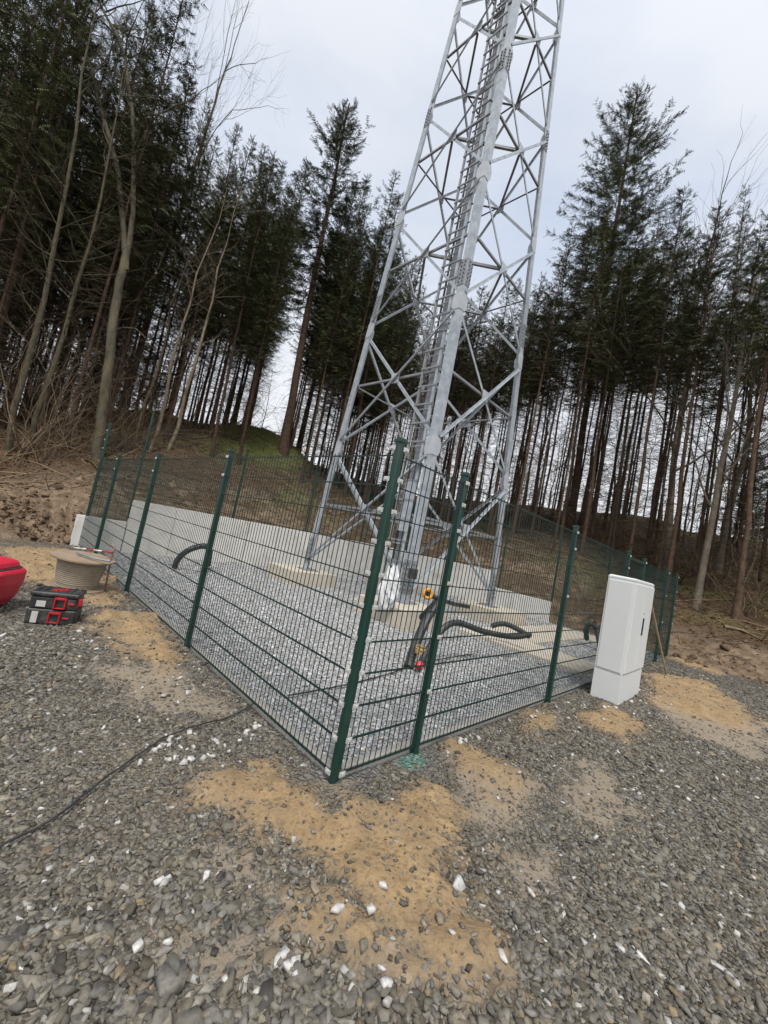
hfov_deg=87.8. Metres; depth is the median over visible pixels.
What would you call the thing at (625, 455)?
bare tree
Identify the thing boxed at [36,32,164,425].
conifer tree
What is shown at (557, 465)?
slender tree
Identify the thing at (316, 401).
conifer tree
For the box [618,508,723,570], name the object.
bare shrub
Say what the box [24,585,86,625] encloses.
tool box
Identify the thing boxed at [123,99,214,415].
conifer tree
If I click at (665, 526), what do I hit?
conifer tree
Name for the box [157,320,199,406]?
bare tree
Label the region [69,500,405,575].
retaining wall
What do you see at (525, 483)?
bare tree
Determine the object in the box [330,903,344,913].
loose rock
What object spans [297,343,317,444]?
conifer tree
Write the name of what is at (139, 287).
conifer tree
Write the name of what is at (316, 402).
conifer tree
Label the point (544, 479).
conifer tree
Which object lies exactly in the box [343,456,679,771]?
fence
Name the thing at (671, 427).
conifer tree
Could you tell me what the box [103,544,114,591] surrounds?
steel stake
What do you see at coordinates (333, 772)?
fence
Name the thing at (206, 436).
fallen log
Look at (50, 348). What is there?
conifer tree
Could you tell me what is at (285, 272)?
conifer tree
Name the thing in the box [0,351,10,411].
young spruce
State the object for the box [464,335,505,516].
conifer tree
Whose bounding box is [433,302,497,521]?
conifer tree
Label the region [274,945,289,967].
loose rock
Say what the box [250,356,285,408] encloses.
slender tree
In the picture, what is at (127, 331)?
conifer tree
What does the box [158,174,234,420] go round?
conifer tree
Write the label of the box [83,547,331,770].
concrete edging
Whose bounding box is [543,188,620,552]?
conifer tree
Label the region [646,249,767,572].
bare tree
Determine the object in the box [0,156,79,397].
conifer tree
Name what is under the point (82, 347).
conifer tree
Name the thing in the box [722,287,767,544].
conifer tree
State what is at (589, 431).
conifer tree
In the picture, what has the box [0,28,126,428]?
conifer tree
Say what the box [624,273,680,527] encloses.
conifer tree
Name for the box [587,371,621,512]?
conifer tree
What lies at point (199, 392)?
bare tree
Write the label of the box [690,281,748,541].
conifer tree
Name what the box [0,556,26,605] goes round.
red plastic tub
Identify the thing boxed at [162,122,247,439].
conifer tree
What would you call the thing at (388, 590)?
plastic sheet
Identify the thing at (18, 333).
conifer tree
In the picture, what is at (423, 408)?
conifer tree
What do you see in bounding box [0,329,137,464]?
bare shrub
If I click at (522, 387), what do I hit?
conifer tree
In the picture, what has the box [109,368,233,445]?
bare shrub
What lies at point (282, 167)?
conifer tree
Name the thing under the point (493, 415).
conifer tree
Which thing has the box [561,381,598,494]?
conifer tree
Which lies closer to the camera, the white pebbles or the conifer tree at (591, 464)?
the white pebbles
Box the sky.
[0,0,767,540]
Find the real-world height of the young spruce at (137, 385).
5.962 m
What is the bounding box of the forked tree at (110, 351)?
[1,0,236,459]
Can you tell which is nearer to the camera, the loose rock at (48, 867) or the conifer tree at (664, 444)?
the loose rock at (48, 867)
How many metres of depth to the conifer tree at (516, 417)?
31.27 m
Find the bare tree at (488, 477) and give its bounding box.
[478,452,511,499]
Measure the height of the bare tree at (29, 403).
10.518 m
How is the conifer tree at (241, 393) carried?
on the ground at (436, 943)
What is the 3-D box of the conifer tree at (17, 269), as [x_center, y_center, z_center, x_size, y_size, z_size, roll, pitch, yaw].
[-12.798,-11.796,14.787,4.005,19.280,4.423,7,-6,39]
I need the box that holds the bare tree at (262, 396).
[239,368,276,415]
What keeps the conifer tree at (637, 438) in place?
on the ground at (436, 943)
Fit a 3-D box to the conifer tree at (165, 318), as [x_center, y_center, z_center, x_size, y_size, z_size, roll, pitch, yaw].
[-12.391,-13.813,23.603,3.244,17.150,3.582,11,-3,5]
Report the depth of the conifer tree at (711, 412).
25.32 m
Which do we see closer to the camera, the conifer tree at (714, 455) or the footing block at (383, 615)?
the footing block at (383, 615)
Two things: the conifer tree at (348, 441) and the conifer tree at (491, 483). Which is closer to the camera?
the conifer tree at (491, 483)
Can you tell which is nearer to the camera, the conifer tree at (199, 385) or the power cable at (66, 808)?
the power cable at (66, 808)
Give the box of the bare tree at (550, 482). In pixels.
[533,459,570,506]
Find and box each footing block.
[266,562,336,588]
[355,594,448,630]
[364,575,420,593]
[456,600,526,626]
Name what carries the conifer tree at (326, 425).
on the ground at (436, 943)
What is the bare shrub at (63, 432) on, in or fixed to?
on the ground at (436, 943)
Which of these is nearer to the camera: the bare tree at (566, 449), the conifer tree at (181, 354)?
the conifer tree at (181, 354)
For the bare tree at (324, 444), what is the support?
on the ground at (436, 943)
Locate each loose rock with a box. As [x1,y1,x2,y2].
[45,865,52,870]
[153,874,171,885]
[162,937,172,945]
[203,869,211,881]
[221,973,227,982]
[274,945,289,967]
[282,959,292,971]
[297,893,303,899]
[310,878,318,895]
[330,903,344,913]
[379,881,387,889]
[382,995,393,1007]
[420,919,426,929]
[434,910,444,925]
[498,948,507,963]
[525,886,534,897]
[579,937,587,945]
[615,941,624,952]
[631,945,650,965]
[710,959,725,971]
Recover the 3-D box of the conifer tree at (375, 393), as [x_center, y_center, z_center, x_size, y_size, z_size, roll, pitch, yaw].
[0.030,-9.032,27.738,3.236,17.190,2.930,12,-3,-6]
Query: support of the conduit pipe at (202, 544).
on the pale gravel at (348, 663)
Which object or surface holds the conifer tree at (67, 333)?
on the ground at (436, 943)
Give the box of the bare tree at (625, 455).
[598,423,649,483]
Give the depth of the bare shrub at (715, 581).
15.16 m
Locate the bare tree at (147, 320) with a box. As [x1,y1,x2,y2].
[82,0,290,410]
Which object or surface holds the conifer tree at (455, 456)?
on the ground at (436, 943)
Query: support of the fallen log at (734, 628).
on the ground at (436, 943)
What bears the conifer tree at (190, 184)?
on the ground at (436, 943)
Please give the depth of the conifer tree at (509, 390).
26.63 m
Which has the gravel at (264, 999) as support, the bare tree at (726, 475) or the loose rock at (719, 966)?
the loose rock at (719, 966)
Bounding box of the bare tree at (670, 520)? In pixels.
[585,104,767,576]
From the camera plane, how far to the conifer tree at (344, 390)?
24.78 m
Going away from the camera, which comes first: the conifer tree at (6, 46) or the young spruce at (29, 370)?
the conifer tree at (6, 46)
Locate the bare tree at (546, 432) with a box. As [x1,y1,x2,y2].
[503,349,602,515]
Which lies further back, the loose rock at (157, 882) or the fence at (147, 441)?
the fence at (147, 441)
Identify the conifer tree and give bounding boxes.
[0,0,23,137]
[0,0,37,232]
[0,0,50,194]
[0,0,70,271]
[0,0,84,263]
[0,0,88,369]
[0,0,101,405]
[0,0,110,397]
[0,0,112,393]
[0,3,96,396]
[0,7,99,384]
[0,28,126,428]
[0,84,111,394]
[0,85,62,407]
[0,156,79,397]
[0,173,77,418]
[1,153,64,395]
[3,153,77,388]
[6,5,137,423]
[7,0,173,429]
[14,0,164,437]
[17,197,74,419]
[18,120,104,420]
[20,189,94,413]
[28,0,207,450]
[32,188,92,418]
[35,217,90,418]
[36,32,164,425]
[38,51,141,417]
[52,114,143,415]
[58,74,177,441]
[58,86,158,420]
[66,186,137,413]
[74,121,187,419]
[82,100,187,428]
[84,76,197,404]
[91,70,211,431]
[92,130,163,414]
[111,209,157,394]
[117,164,185,405]
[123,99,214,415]
[133,114,214,413]
[139,136,222,426]
[144,145,215,410]
[157,189,215,412]
[158,158,239,425]
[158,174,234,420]
[158,194,220,399]
[160,176,234,418]
[161,134,260,435]
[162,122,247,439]
[182,177,247,421]
[187,143,269,423]
[187,261,227,420]
[187,270,226,419]
[190,211,270,422]
[196,153,268,427]
[196,174,282,437]
[198,151,286,456]
[203,155,274,429]
[206,263,258,423]
[214,176,280,424]
[218,158,287,423]
[221,216,281,423]
[222,317,253,419]
[226,192,295,423]
[228,171,309,465]
[230,238,279,422]
[231,186,291,410]
[234,194,303,445]
[234,210,303,434]
[241,155,312,425]
[241,314,279,422]
[278,214,343,430]
[284,202,351,447]
[284,243,331,439]
[290,173,372,481]
[294,266,354,453]
[295,255,358,447]
[296,184,363,449]
[296,321,336,441]
[297,270,358,452]
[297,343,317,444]
[300,206,376,477]
[301,258,348,453]
[304,215,367,448]
[307,229,368,452]
[315,311,352,454]
[318,168,405,469]
[318,267,361,465]
[319,263,371,470]
[322,239,381,465]
[324,225,390,480]
[324,243,375,473]
[324,382,355,470]
[326,229,383,460]
[328,304,372,450]
[335,260,390,490]
[336,277,397,484]
[337,195,412,498]
[338,296,371,472]
[341,402,354,474]
[342,301,384,467]
[343,261,403,479]
[344,242,405,472]
[355,259,410,496]
[355,394,375,486]
[356,266,409,495]
[356,305,394,479]
[358,267,417,502]
[358,327,396,470]
[359,300,405,489]
[362,259,427,503]
[368,276,418,486]
[368,334,408,479]
[369,255,420,501]
[370,310,415,498]
[373,314,426,506]
[374,333,419,500]
[374,421,393,483]
[378,284,431,489]
[378,340,415,498]
[382,365,419,492]
[391,317,430,458]
[392,302,438,508]
[400,376,419,469]
[404,320,431,445]
[406,345,452,464]
[406,354,430,463]
[415,299,477,529]
[416,319,462,505]
[427,333,460,504]
[431,381,461,500]
[432,332,476,521]
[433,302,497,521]
[433,319,475,505]
[433,332,471,511]
[434,284,497,526]
[435,309,468,487]
[436,345,468,514]
[447,328,489,508]
[448,352,476,497]
[452,406,477,477]
[455,316,495,490]
[455,345,488,500]
[458,327,496,505]
[460,283,525,524]
[464,318,500,513]
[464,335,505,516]
[465,319,510,508]
[466,322,528,528]
[467,277,523,521]
[470,353,502,493]
[480,334,521,516]
[481,305,550,540]
[482,271,556,532]
[482,364,511,493]
[486,328,519,492]
[487,289,541,513]
[489,293,540,519]
[499,310,555,521]
[504,333,535,492]
[506,304,556,511]
[506,369,528,486]
[507,249,578,542]
[507,286,560,530]
[508,309,566,515]
[509,221,582,534]
[510,310,552,507]
[524,222,599,540]
[524,378,554,504]
[525,294,572,526]
[527,338,570,497]
[529,231,597,531]
[530,300,578,513]
[530,340,564,492]
[542,257,627,540]
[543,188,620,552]
[548,347,585,519]
[548,370,598,511]
[549,318,590,521]
[554,241,625,532]
[556,365,597,507]
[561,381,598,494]
[566,256,651,554]
[567,282,628,536]
[569,316,617,495]
[575,274,640,525]
[576,275,633,529]
[578,216,654,545]
[579,260,642,517]
[581,256,671,573]
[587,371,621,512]
[594,254,677,546]
[594,379,637,505]
[597,211,667,561]
[598,255,659,530]
[601,181,719,574]
[605,235,689,536]
[605,259,678,555]
[622,316,662,508]
[622,316,668,527]
[623,368,661,514]
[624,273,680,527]
[629,227,713,569]
[636,300,706,517]
[637,213,744,581]
[637,293,704,558]
[644,273,696,508]
[648,251,718,553]
[649,197,748,591]
[663,303,719,541]
[675,312,723,548]
[681,184,765,577]
[681,224,767,589]
[682,217,763,563]
[689,347,724,535]
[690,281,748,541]
[704,209,767,621]
[705,237,767,579]
[716,258,767,541]
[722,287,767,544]
[728,271,767,566]
[736,348,767,581]
[748,356,767,560]
[751,414,767,564]
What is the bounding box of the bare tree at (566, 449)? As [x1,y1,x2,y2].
[550,417,590,501]
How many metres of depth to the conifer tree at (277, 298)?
20.44 m
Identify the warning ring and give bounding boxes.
[422,588,432,599]
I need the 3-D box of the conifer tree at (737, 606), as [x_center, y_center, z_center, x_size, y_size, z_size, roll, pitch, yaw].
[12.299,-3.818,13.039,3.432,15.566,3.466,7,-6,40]
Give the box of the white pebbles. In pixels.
[22,629,758,987]
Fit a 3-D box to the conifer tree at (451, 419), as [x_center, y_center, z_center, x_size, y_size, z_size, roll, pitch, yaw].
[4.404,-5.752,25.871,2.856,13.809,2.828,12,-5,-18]
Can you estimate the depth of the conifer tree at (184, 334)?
26.94 m
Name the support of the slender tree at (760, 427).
on the ground at (436, 943)
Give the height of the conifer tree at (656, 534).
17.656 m
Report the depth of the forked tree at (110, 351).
14.10 m
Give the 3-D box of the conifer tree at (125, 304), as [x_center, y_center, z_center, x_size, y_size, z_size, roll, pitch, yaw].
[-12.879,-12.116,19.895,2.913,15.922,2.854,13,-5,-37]
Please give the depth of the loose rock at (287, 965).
1.34 m
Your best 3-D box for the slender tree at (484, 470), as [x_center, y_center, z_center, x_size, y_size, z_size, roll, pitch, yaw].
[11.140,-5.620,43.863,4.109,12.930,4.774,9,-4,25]
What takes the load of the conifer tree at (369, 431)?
on the ground at (436, 943)
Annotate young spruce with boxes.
[0,255,57,410]
[0,334,44,408]
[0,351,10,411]
[49,309,135,413]
[59,330,100,416]
[66,302,146,403]
[111,334,149,409]
[116,307,163,408]
[118,324,163,408]
[131,384,163,410]
[137,311,190,411]
[143,365,177,411]
[694,423,767,556]
[720,451,767,540]
[731,452,767,540]
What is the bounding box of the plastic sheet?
[378,564,399,609]
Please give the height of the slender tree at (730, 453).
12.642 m
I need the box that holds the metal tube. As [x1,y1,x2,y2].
[76,552,110,561]
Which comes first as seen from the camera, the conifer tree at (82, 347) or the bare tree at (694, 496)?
the conifer tree at (82, 347)
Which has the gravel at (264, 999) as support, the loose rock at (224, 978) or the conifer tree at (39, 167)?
the loose rock at (224, 978)
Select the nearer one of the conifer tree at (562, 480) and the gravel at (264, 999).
the gravel at (264, 999)
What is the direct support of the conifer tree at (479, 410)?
on the ground at (436, 943)
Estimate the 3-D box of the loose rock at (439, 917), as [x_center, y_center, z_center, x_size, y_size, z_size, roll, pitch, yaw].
[0.221,1.609,1.580,0.040,0.024,0.044,10,-4,19]
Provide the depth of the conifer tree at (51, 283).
19.67 m
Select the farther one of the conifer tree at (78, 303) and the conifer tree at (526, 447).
the conifer tree at (526, 447)
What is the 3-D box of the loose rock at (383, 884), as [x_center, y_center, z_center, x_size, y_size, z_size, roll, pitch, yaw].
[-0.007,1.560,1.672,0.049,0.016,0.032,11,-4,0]
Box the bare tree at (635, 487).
[610,471,665,511]
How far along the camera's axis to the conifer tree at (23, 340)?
22.51 m
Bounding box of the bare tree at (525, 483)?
[513,464,540,504]
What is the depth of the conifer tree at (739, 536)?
18.40 m
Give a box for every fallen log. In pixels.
[55,429,109,463]
[166,415,247,440]
[691,612,767,646]
[723,577,767,640]
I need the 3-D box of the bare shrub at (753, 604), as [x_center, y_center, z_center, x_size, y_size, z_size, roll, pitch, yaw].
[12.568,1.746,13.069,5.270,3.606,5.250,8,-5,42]
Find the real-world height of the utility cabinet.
1.884 m
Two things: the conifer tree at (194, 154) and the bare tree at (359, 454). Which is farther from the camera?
the bare tree at (359, 454)
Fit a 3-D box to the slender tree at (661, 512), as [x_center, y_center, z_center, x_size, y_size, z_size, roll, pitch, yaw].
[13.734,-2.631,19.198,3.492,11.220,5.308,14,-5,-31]
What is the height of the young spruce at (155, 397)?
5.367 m
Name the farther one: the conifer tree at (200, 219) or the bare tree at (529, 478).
the bare tree at (529, 478)
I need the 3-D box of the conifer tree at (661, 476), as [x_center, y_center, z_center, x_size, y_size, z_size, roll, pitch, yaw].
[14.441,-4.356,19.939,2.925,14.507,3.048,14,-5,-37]
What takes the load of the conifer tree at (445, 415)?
on the ground at (436, 943)
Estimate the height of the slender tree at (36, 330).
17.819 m
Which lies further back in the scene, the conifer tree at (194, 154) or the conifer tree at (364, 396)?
the conifer tree at (364, 396)
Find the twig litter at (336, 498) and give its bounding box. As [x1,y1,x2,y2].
[0,398,767,658]
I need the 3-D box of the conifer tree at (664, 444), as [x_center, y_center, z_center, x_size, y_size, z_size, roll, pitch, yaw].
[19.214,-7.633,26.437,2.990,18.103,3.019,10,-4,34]
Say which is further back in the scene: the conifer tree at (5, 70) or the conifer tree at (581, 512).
the conifer tree at (581, 512)
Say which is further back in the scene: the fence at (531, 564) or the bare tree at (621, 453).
the bare tree at (621, 453)
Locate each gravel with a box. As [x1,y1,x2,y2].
[0,539,767,1023]
[86,547,657,761]
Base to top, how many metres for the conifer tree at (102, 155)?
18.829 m
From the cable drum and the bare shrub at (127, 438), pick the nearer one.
the cable drum
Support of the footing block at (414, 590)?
on the ground at (436, 943)
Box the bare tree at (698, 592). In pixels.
[669,225,767,609]
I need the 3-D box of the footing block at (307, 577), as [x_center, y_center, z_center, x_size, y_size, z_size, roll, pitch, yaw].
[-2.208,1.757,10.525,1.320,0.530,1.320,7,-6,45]
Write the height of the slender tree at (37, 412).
15.104 m
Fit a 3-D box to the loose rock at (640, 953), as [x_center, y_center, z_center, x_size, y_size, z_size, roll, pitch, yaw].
[1.054,1.821,1.642,0.016,0.014,0.082,13,-4,-21]
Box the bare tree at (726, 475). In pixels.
[701,420,767,533]
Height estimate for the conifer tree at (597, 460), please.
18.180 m
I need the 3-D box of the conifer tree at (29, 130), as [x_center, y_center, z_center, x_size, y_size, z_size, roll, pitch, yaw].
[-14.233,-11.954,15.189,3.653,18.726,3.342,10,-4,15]
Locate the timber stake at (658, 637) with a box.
[652,605,666,673]
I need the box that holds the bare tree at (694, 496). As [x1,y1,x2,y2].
[677,441,715,528]
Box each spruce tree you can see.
[265,97,380,455]
[513,75,717,529]
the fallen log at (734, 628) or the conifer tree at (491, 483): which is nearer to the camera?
the fallen log at (734, 628)
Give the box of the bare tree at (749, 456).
[725,420,767,491]
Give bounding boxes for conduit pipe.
[171,543,212,568]
[403,600,437,669]
[415,619,531,669]
[491,621,530,638]
[583,621,599,644]
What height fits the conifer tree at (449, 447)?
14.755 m
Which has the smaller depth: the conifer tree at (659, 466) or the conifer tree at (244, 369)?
the conifer tree at (659, 466)
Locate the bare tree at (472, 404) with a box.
[426,275,538,518]
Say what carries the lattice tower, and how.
on the footing block at (383, 615)
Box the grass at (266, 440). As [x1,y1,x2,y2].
[174,423,321,487]
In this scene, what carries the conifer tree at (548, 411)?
on the ground at (436, 943)
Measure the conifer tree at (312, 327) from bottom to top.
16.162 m
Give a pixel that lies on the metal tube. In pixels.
(91, 557)
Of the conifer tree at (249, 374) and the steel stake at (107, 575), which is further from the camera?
the conifer tree at (249, 374)
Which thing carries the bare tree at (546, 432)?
on the ground at (436, 943)
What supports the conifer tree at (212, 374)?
on the ground at (436, 943)
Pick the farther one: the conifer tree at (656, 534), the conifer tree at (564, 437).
the conifer tree at (564, 437)
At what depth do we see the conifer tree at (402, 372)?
33.02 m
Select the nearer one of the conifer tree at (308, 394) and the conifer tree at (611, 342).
the conifer tree at (611, 342)
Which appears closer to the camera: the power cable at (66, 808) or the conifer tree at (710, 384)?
the power cable at (66, 808)
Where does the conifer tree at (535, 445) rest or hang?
on the ground at (436, 943)
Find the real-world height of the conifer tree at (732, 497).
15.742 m
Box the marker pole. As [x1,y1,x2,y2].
[74,547,112,552]
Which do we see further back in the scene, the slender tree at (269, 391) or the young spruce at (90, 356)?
the slender tree at (269, 391)
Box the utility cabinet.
[590,574,654,704]
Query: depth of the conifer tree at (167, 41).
14.32 m
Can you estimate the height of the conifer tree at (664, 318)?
17.495 m
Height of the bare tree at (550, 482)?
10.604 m
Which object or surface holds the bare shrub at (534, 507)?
on the ground at (436, 943)
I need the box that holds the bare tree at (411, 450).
[383,267,496,520]
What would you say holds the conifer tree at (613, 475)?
on the ground at (436, 943)
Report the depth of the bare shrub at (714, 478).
21.18 m
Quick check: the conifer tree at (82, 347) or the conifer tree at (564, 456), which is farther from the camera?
the conifer tree at (564, 456)
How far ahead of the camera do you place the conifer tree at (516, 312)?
25.26 m
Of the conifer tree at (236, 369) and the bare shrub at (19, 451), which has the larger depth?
the conifer tree at (236, 369)
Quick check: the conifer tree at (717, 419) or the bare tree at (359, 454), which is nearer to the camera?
the conifer tree at (717, 419)
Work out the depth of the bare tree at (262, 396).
35.94 m
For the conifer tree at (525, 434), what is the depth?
26.92 m
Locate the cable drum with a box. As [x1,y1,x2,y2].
[43,550,115,593]
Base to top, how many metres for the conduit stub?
0.266 m
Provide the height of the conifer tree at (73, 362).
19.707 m
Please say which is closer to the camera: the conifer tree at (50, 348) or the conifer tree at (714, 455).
the conifer tree at (714, 455)
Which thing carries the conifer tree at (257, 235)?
on the ground at (436, 943)
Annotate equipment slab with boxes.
[457,625,648,674]
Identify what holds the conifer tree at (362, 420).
on the ground at (436, 943)
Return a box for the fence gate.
[628,557,644,580]
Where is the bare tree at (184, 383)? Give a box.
[163,336,217,415]
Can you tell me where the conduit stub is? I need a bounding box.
[426,591,469,608]
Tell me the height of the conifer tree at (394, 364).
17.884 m
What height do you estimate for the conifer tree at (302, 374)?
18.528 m
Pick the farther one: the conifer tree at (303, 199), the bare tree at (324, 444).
the bare tree at (324, 444)
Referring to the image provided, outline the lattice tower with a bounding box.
[297,0,564,607]
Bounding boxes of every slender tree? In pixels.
[0,0,165,450]
[4,15,208,452]
[82,273,156,414]
[103,148,283,452]
[120,224,244,442]
[150,130,266,450]
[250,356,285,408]
[253,368,282,427]
[446,412,494,502]
[476,421,499,500]
[507,423,525,501]
[547,406,567,507]
[614,410,684,514]
[626,337,735,562]
[695,393,742,535]
[699,303,767,587]
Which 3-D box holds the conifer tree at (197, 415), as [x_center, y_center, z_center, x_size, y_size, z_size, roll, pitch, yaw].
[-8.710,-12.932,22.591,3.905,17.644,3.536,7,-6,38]
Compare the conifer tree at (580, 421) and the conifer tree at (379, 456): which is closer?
the conifer tree at (580, 421)
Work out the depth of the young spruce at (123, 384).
28.61 m
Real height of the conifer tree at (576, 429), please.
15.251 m
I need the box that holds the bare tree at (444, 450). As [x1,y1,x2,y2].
[428,430,463,470]
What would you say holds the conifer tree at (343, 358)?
on the ground at (436, 943)
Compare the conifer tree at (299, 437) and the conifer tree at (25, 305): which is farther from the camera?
the conifer tree at (299, 437)
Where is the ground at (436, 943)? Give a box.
[0,409,767,1023]
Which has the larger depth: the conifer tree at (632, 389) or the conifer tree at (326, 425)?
the conifer tree at (326, 425)
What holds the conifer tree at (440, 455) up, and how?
on the ground at (436, 943)
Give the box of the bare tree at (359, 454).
[355,427,374,477]
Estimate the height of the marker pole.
0.411 m
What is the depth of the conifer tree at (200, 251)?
20.37 m
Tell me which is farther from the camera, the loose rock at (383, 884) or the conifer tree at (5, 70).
the conifer tree at (5, 70)
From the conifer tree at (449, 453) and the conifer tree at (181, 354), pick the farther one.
the conifer tree at (449, 453)
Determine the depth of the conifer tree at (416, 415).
33.91 m
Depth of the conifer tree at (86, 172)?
16.20 m
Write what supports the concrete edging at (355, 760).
on the ground at (436, 943)
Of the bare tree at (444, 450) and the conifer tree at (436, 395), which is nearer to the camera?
the conifer tree at (436, 395)
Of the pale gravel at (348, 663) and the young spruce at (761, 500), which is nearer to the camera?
the pale gravel at (348, 663)
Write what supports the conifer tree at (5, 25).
on the ground at (436, 943)
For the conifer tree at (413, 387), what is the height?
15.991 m
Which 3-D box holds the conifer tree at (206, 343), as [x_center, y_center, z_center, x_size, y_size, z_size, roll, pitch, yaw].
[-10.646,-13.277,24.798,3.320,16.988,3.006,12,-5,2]
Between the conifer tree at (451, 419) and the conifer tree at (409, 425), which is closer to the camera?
the conifer tree at (451, 419)
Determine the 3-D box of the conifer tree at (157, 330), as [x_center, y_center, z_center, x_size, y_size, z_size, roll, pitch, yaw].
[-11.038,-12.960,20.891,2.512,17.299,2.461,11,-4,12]
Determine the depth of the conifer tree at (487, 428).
29.93 m
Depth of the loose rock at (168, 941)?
1.35 m
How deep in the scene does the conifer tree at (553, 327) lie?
19.46 m
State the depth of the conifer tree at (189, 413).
26.83 m
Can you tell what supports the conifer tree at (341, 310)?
on the ground at (436, 943)
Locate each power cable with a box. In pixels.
[0,703,253,847]
[288,654,471,695]
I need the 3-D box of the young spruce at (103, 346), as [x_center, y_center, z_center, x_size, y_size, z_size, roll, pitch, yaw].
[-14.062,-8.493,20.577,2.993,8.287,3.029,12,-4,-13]
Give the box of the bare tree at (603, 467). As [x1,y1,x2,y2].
[585,431,632,509]
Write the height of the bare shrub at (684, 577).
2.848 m
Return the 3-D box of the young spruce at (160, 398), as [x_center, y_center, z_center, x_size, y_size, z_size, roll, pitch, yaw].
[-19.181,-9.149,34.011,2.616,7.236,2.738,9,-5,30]
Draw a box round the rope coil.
[414,644,425,654]
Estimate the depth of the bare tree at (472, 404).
26.31 m
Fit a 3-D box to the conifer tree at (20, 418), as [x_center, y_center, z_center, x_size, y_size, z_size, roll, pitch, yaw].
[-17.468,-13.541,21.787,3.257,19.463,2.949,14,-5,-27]
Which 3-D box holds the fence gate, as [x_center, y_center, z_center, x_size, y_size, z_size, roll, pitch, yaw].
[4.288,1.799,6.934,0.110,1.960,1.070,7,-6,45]
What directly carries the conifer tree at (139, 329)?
on the ground at (436, 943)
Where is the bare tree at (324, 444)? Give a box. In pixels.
[314,423,334,466]
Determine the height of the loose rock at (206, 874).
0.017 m
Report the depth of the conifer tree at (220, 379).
26.76 m
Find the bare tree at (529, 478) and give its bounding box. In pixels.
[507,459,537,502]
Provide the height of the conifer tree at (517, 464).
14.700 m
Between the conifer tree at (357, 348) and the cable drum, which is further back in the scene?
the conifer tree at (357, 348)
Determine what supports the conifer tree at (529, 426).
on the ground at (436, 943)
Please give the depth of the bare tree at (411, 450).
24.17 m
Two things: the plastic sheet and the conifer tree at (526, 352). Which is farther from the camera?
the conifer tree at (526, 352)
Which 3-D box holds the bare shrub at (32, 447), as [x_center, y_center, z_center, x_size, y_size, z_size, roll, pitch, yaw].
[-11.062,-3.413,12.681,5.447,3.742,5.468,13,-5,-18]
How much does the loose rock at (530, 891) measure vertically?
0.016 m
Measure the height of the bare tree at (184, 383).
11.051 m
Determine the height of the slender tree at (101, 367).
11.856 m
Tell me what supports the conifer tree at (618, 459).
on the ground at (436, 943)
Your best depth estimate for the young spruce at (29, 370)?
26.54 m
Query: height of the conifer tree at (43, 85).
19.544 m
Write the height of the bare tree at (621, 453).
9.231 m
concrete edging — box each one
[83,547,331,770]
[341,655,660,773]
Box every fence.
[78,423,408,783]
[92,412,415,550]
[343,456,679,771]
[407,507,672,653]
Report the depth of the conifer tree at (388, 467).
30.92 m
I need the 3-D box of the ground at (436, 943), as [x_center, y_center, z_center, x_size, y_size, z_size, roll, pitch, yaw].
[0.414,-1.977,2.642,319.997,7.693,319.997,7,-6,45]
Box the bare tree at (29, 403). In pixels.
[12,288,74,420]
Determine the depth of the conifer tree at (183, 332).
25.64 m
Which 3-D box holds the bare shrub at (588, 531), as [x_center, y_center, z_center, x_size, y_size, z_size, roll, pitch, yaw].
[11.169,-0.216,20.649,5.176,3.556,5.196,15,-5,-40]
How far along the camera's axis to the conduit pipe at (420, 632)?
5.38 m
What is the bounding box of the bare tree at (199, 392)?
[179,358,219,420]
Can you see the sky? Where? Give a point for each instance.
(709, 56)
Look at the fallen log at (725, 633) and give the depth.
11.17 m
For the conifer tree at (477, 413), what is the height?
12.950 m
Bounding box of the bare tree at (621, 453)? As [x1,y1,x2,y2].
[584,394,655,508]
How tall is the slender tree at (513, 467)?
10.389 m
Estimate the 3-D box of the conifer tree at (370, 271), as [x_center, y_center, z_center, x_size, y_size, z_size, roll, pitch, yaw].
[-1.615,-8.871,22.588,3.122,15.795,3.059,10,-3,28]
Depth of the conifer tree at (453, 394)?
29.01 m
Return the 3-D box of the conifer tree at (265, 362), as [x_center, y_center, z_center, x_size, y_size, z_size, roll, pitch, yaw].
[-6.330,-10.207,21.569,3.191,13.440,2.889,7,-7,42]
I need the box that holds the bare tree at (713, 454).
[679,422,742,493]
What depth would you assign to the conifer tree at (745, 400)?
21.70 m
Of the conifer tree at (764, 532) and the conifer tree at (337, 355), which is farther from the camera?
the conifer tree at (337, 355)
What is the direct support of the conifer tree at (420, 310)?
on the ground at (436, 943)
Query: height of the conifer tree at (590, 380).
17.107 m
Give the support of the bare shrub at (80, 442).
on the ground at (436, 943)
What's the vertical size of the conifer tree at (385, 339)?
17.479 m
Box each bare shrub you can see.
[0,244,215,453]
[0,262,201,466]
[0,288,204,458]
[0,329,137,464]
[0,335,108,463]
[2,366,144,456]
[61,290,164,443]
[73,354,228,452]
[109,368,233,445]
[178,357,291,440]
[512,489,553,522]
[546,473,648,545]
[579,500,660,550]
[583,389,762,528]
[593,432,763,568]
[596,434,711,550]
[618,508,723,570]
[618,524,732,583]
[633,422,723,570]
[647,515,767,592]
[664,392,764,546]
[683,510,767,617]
[689,317,767,609]
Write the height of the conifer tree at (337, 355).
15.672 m
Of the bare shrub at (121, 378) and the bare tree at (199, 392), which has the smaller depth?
the bare shrub at (121, 378)
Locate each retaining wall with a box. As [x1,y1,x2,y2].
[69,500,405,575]
[401,553,551,622]
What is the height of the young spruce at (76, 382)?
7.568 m
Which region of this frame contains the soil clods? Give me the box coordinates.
[0,485,767,683]
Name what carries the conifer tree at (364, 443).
on the ground at (436, 943)

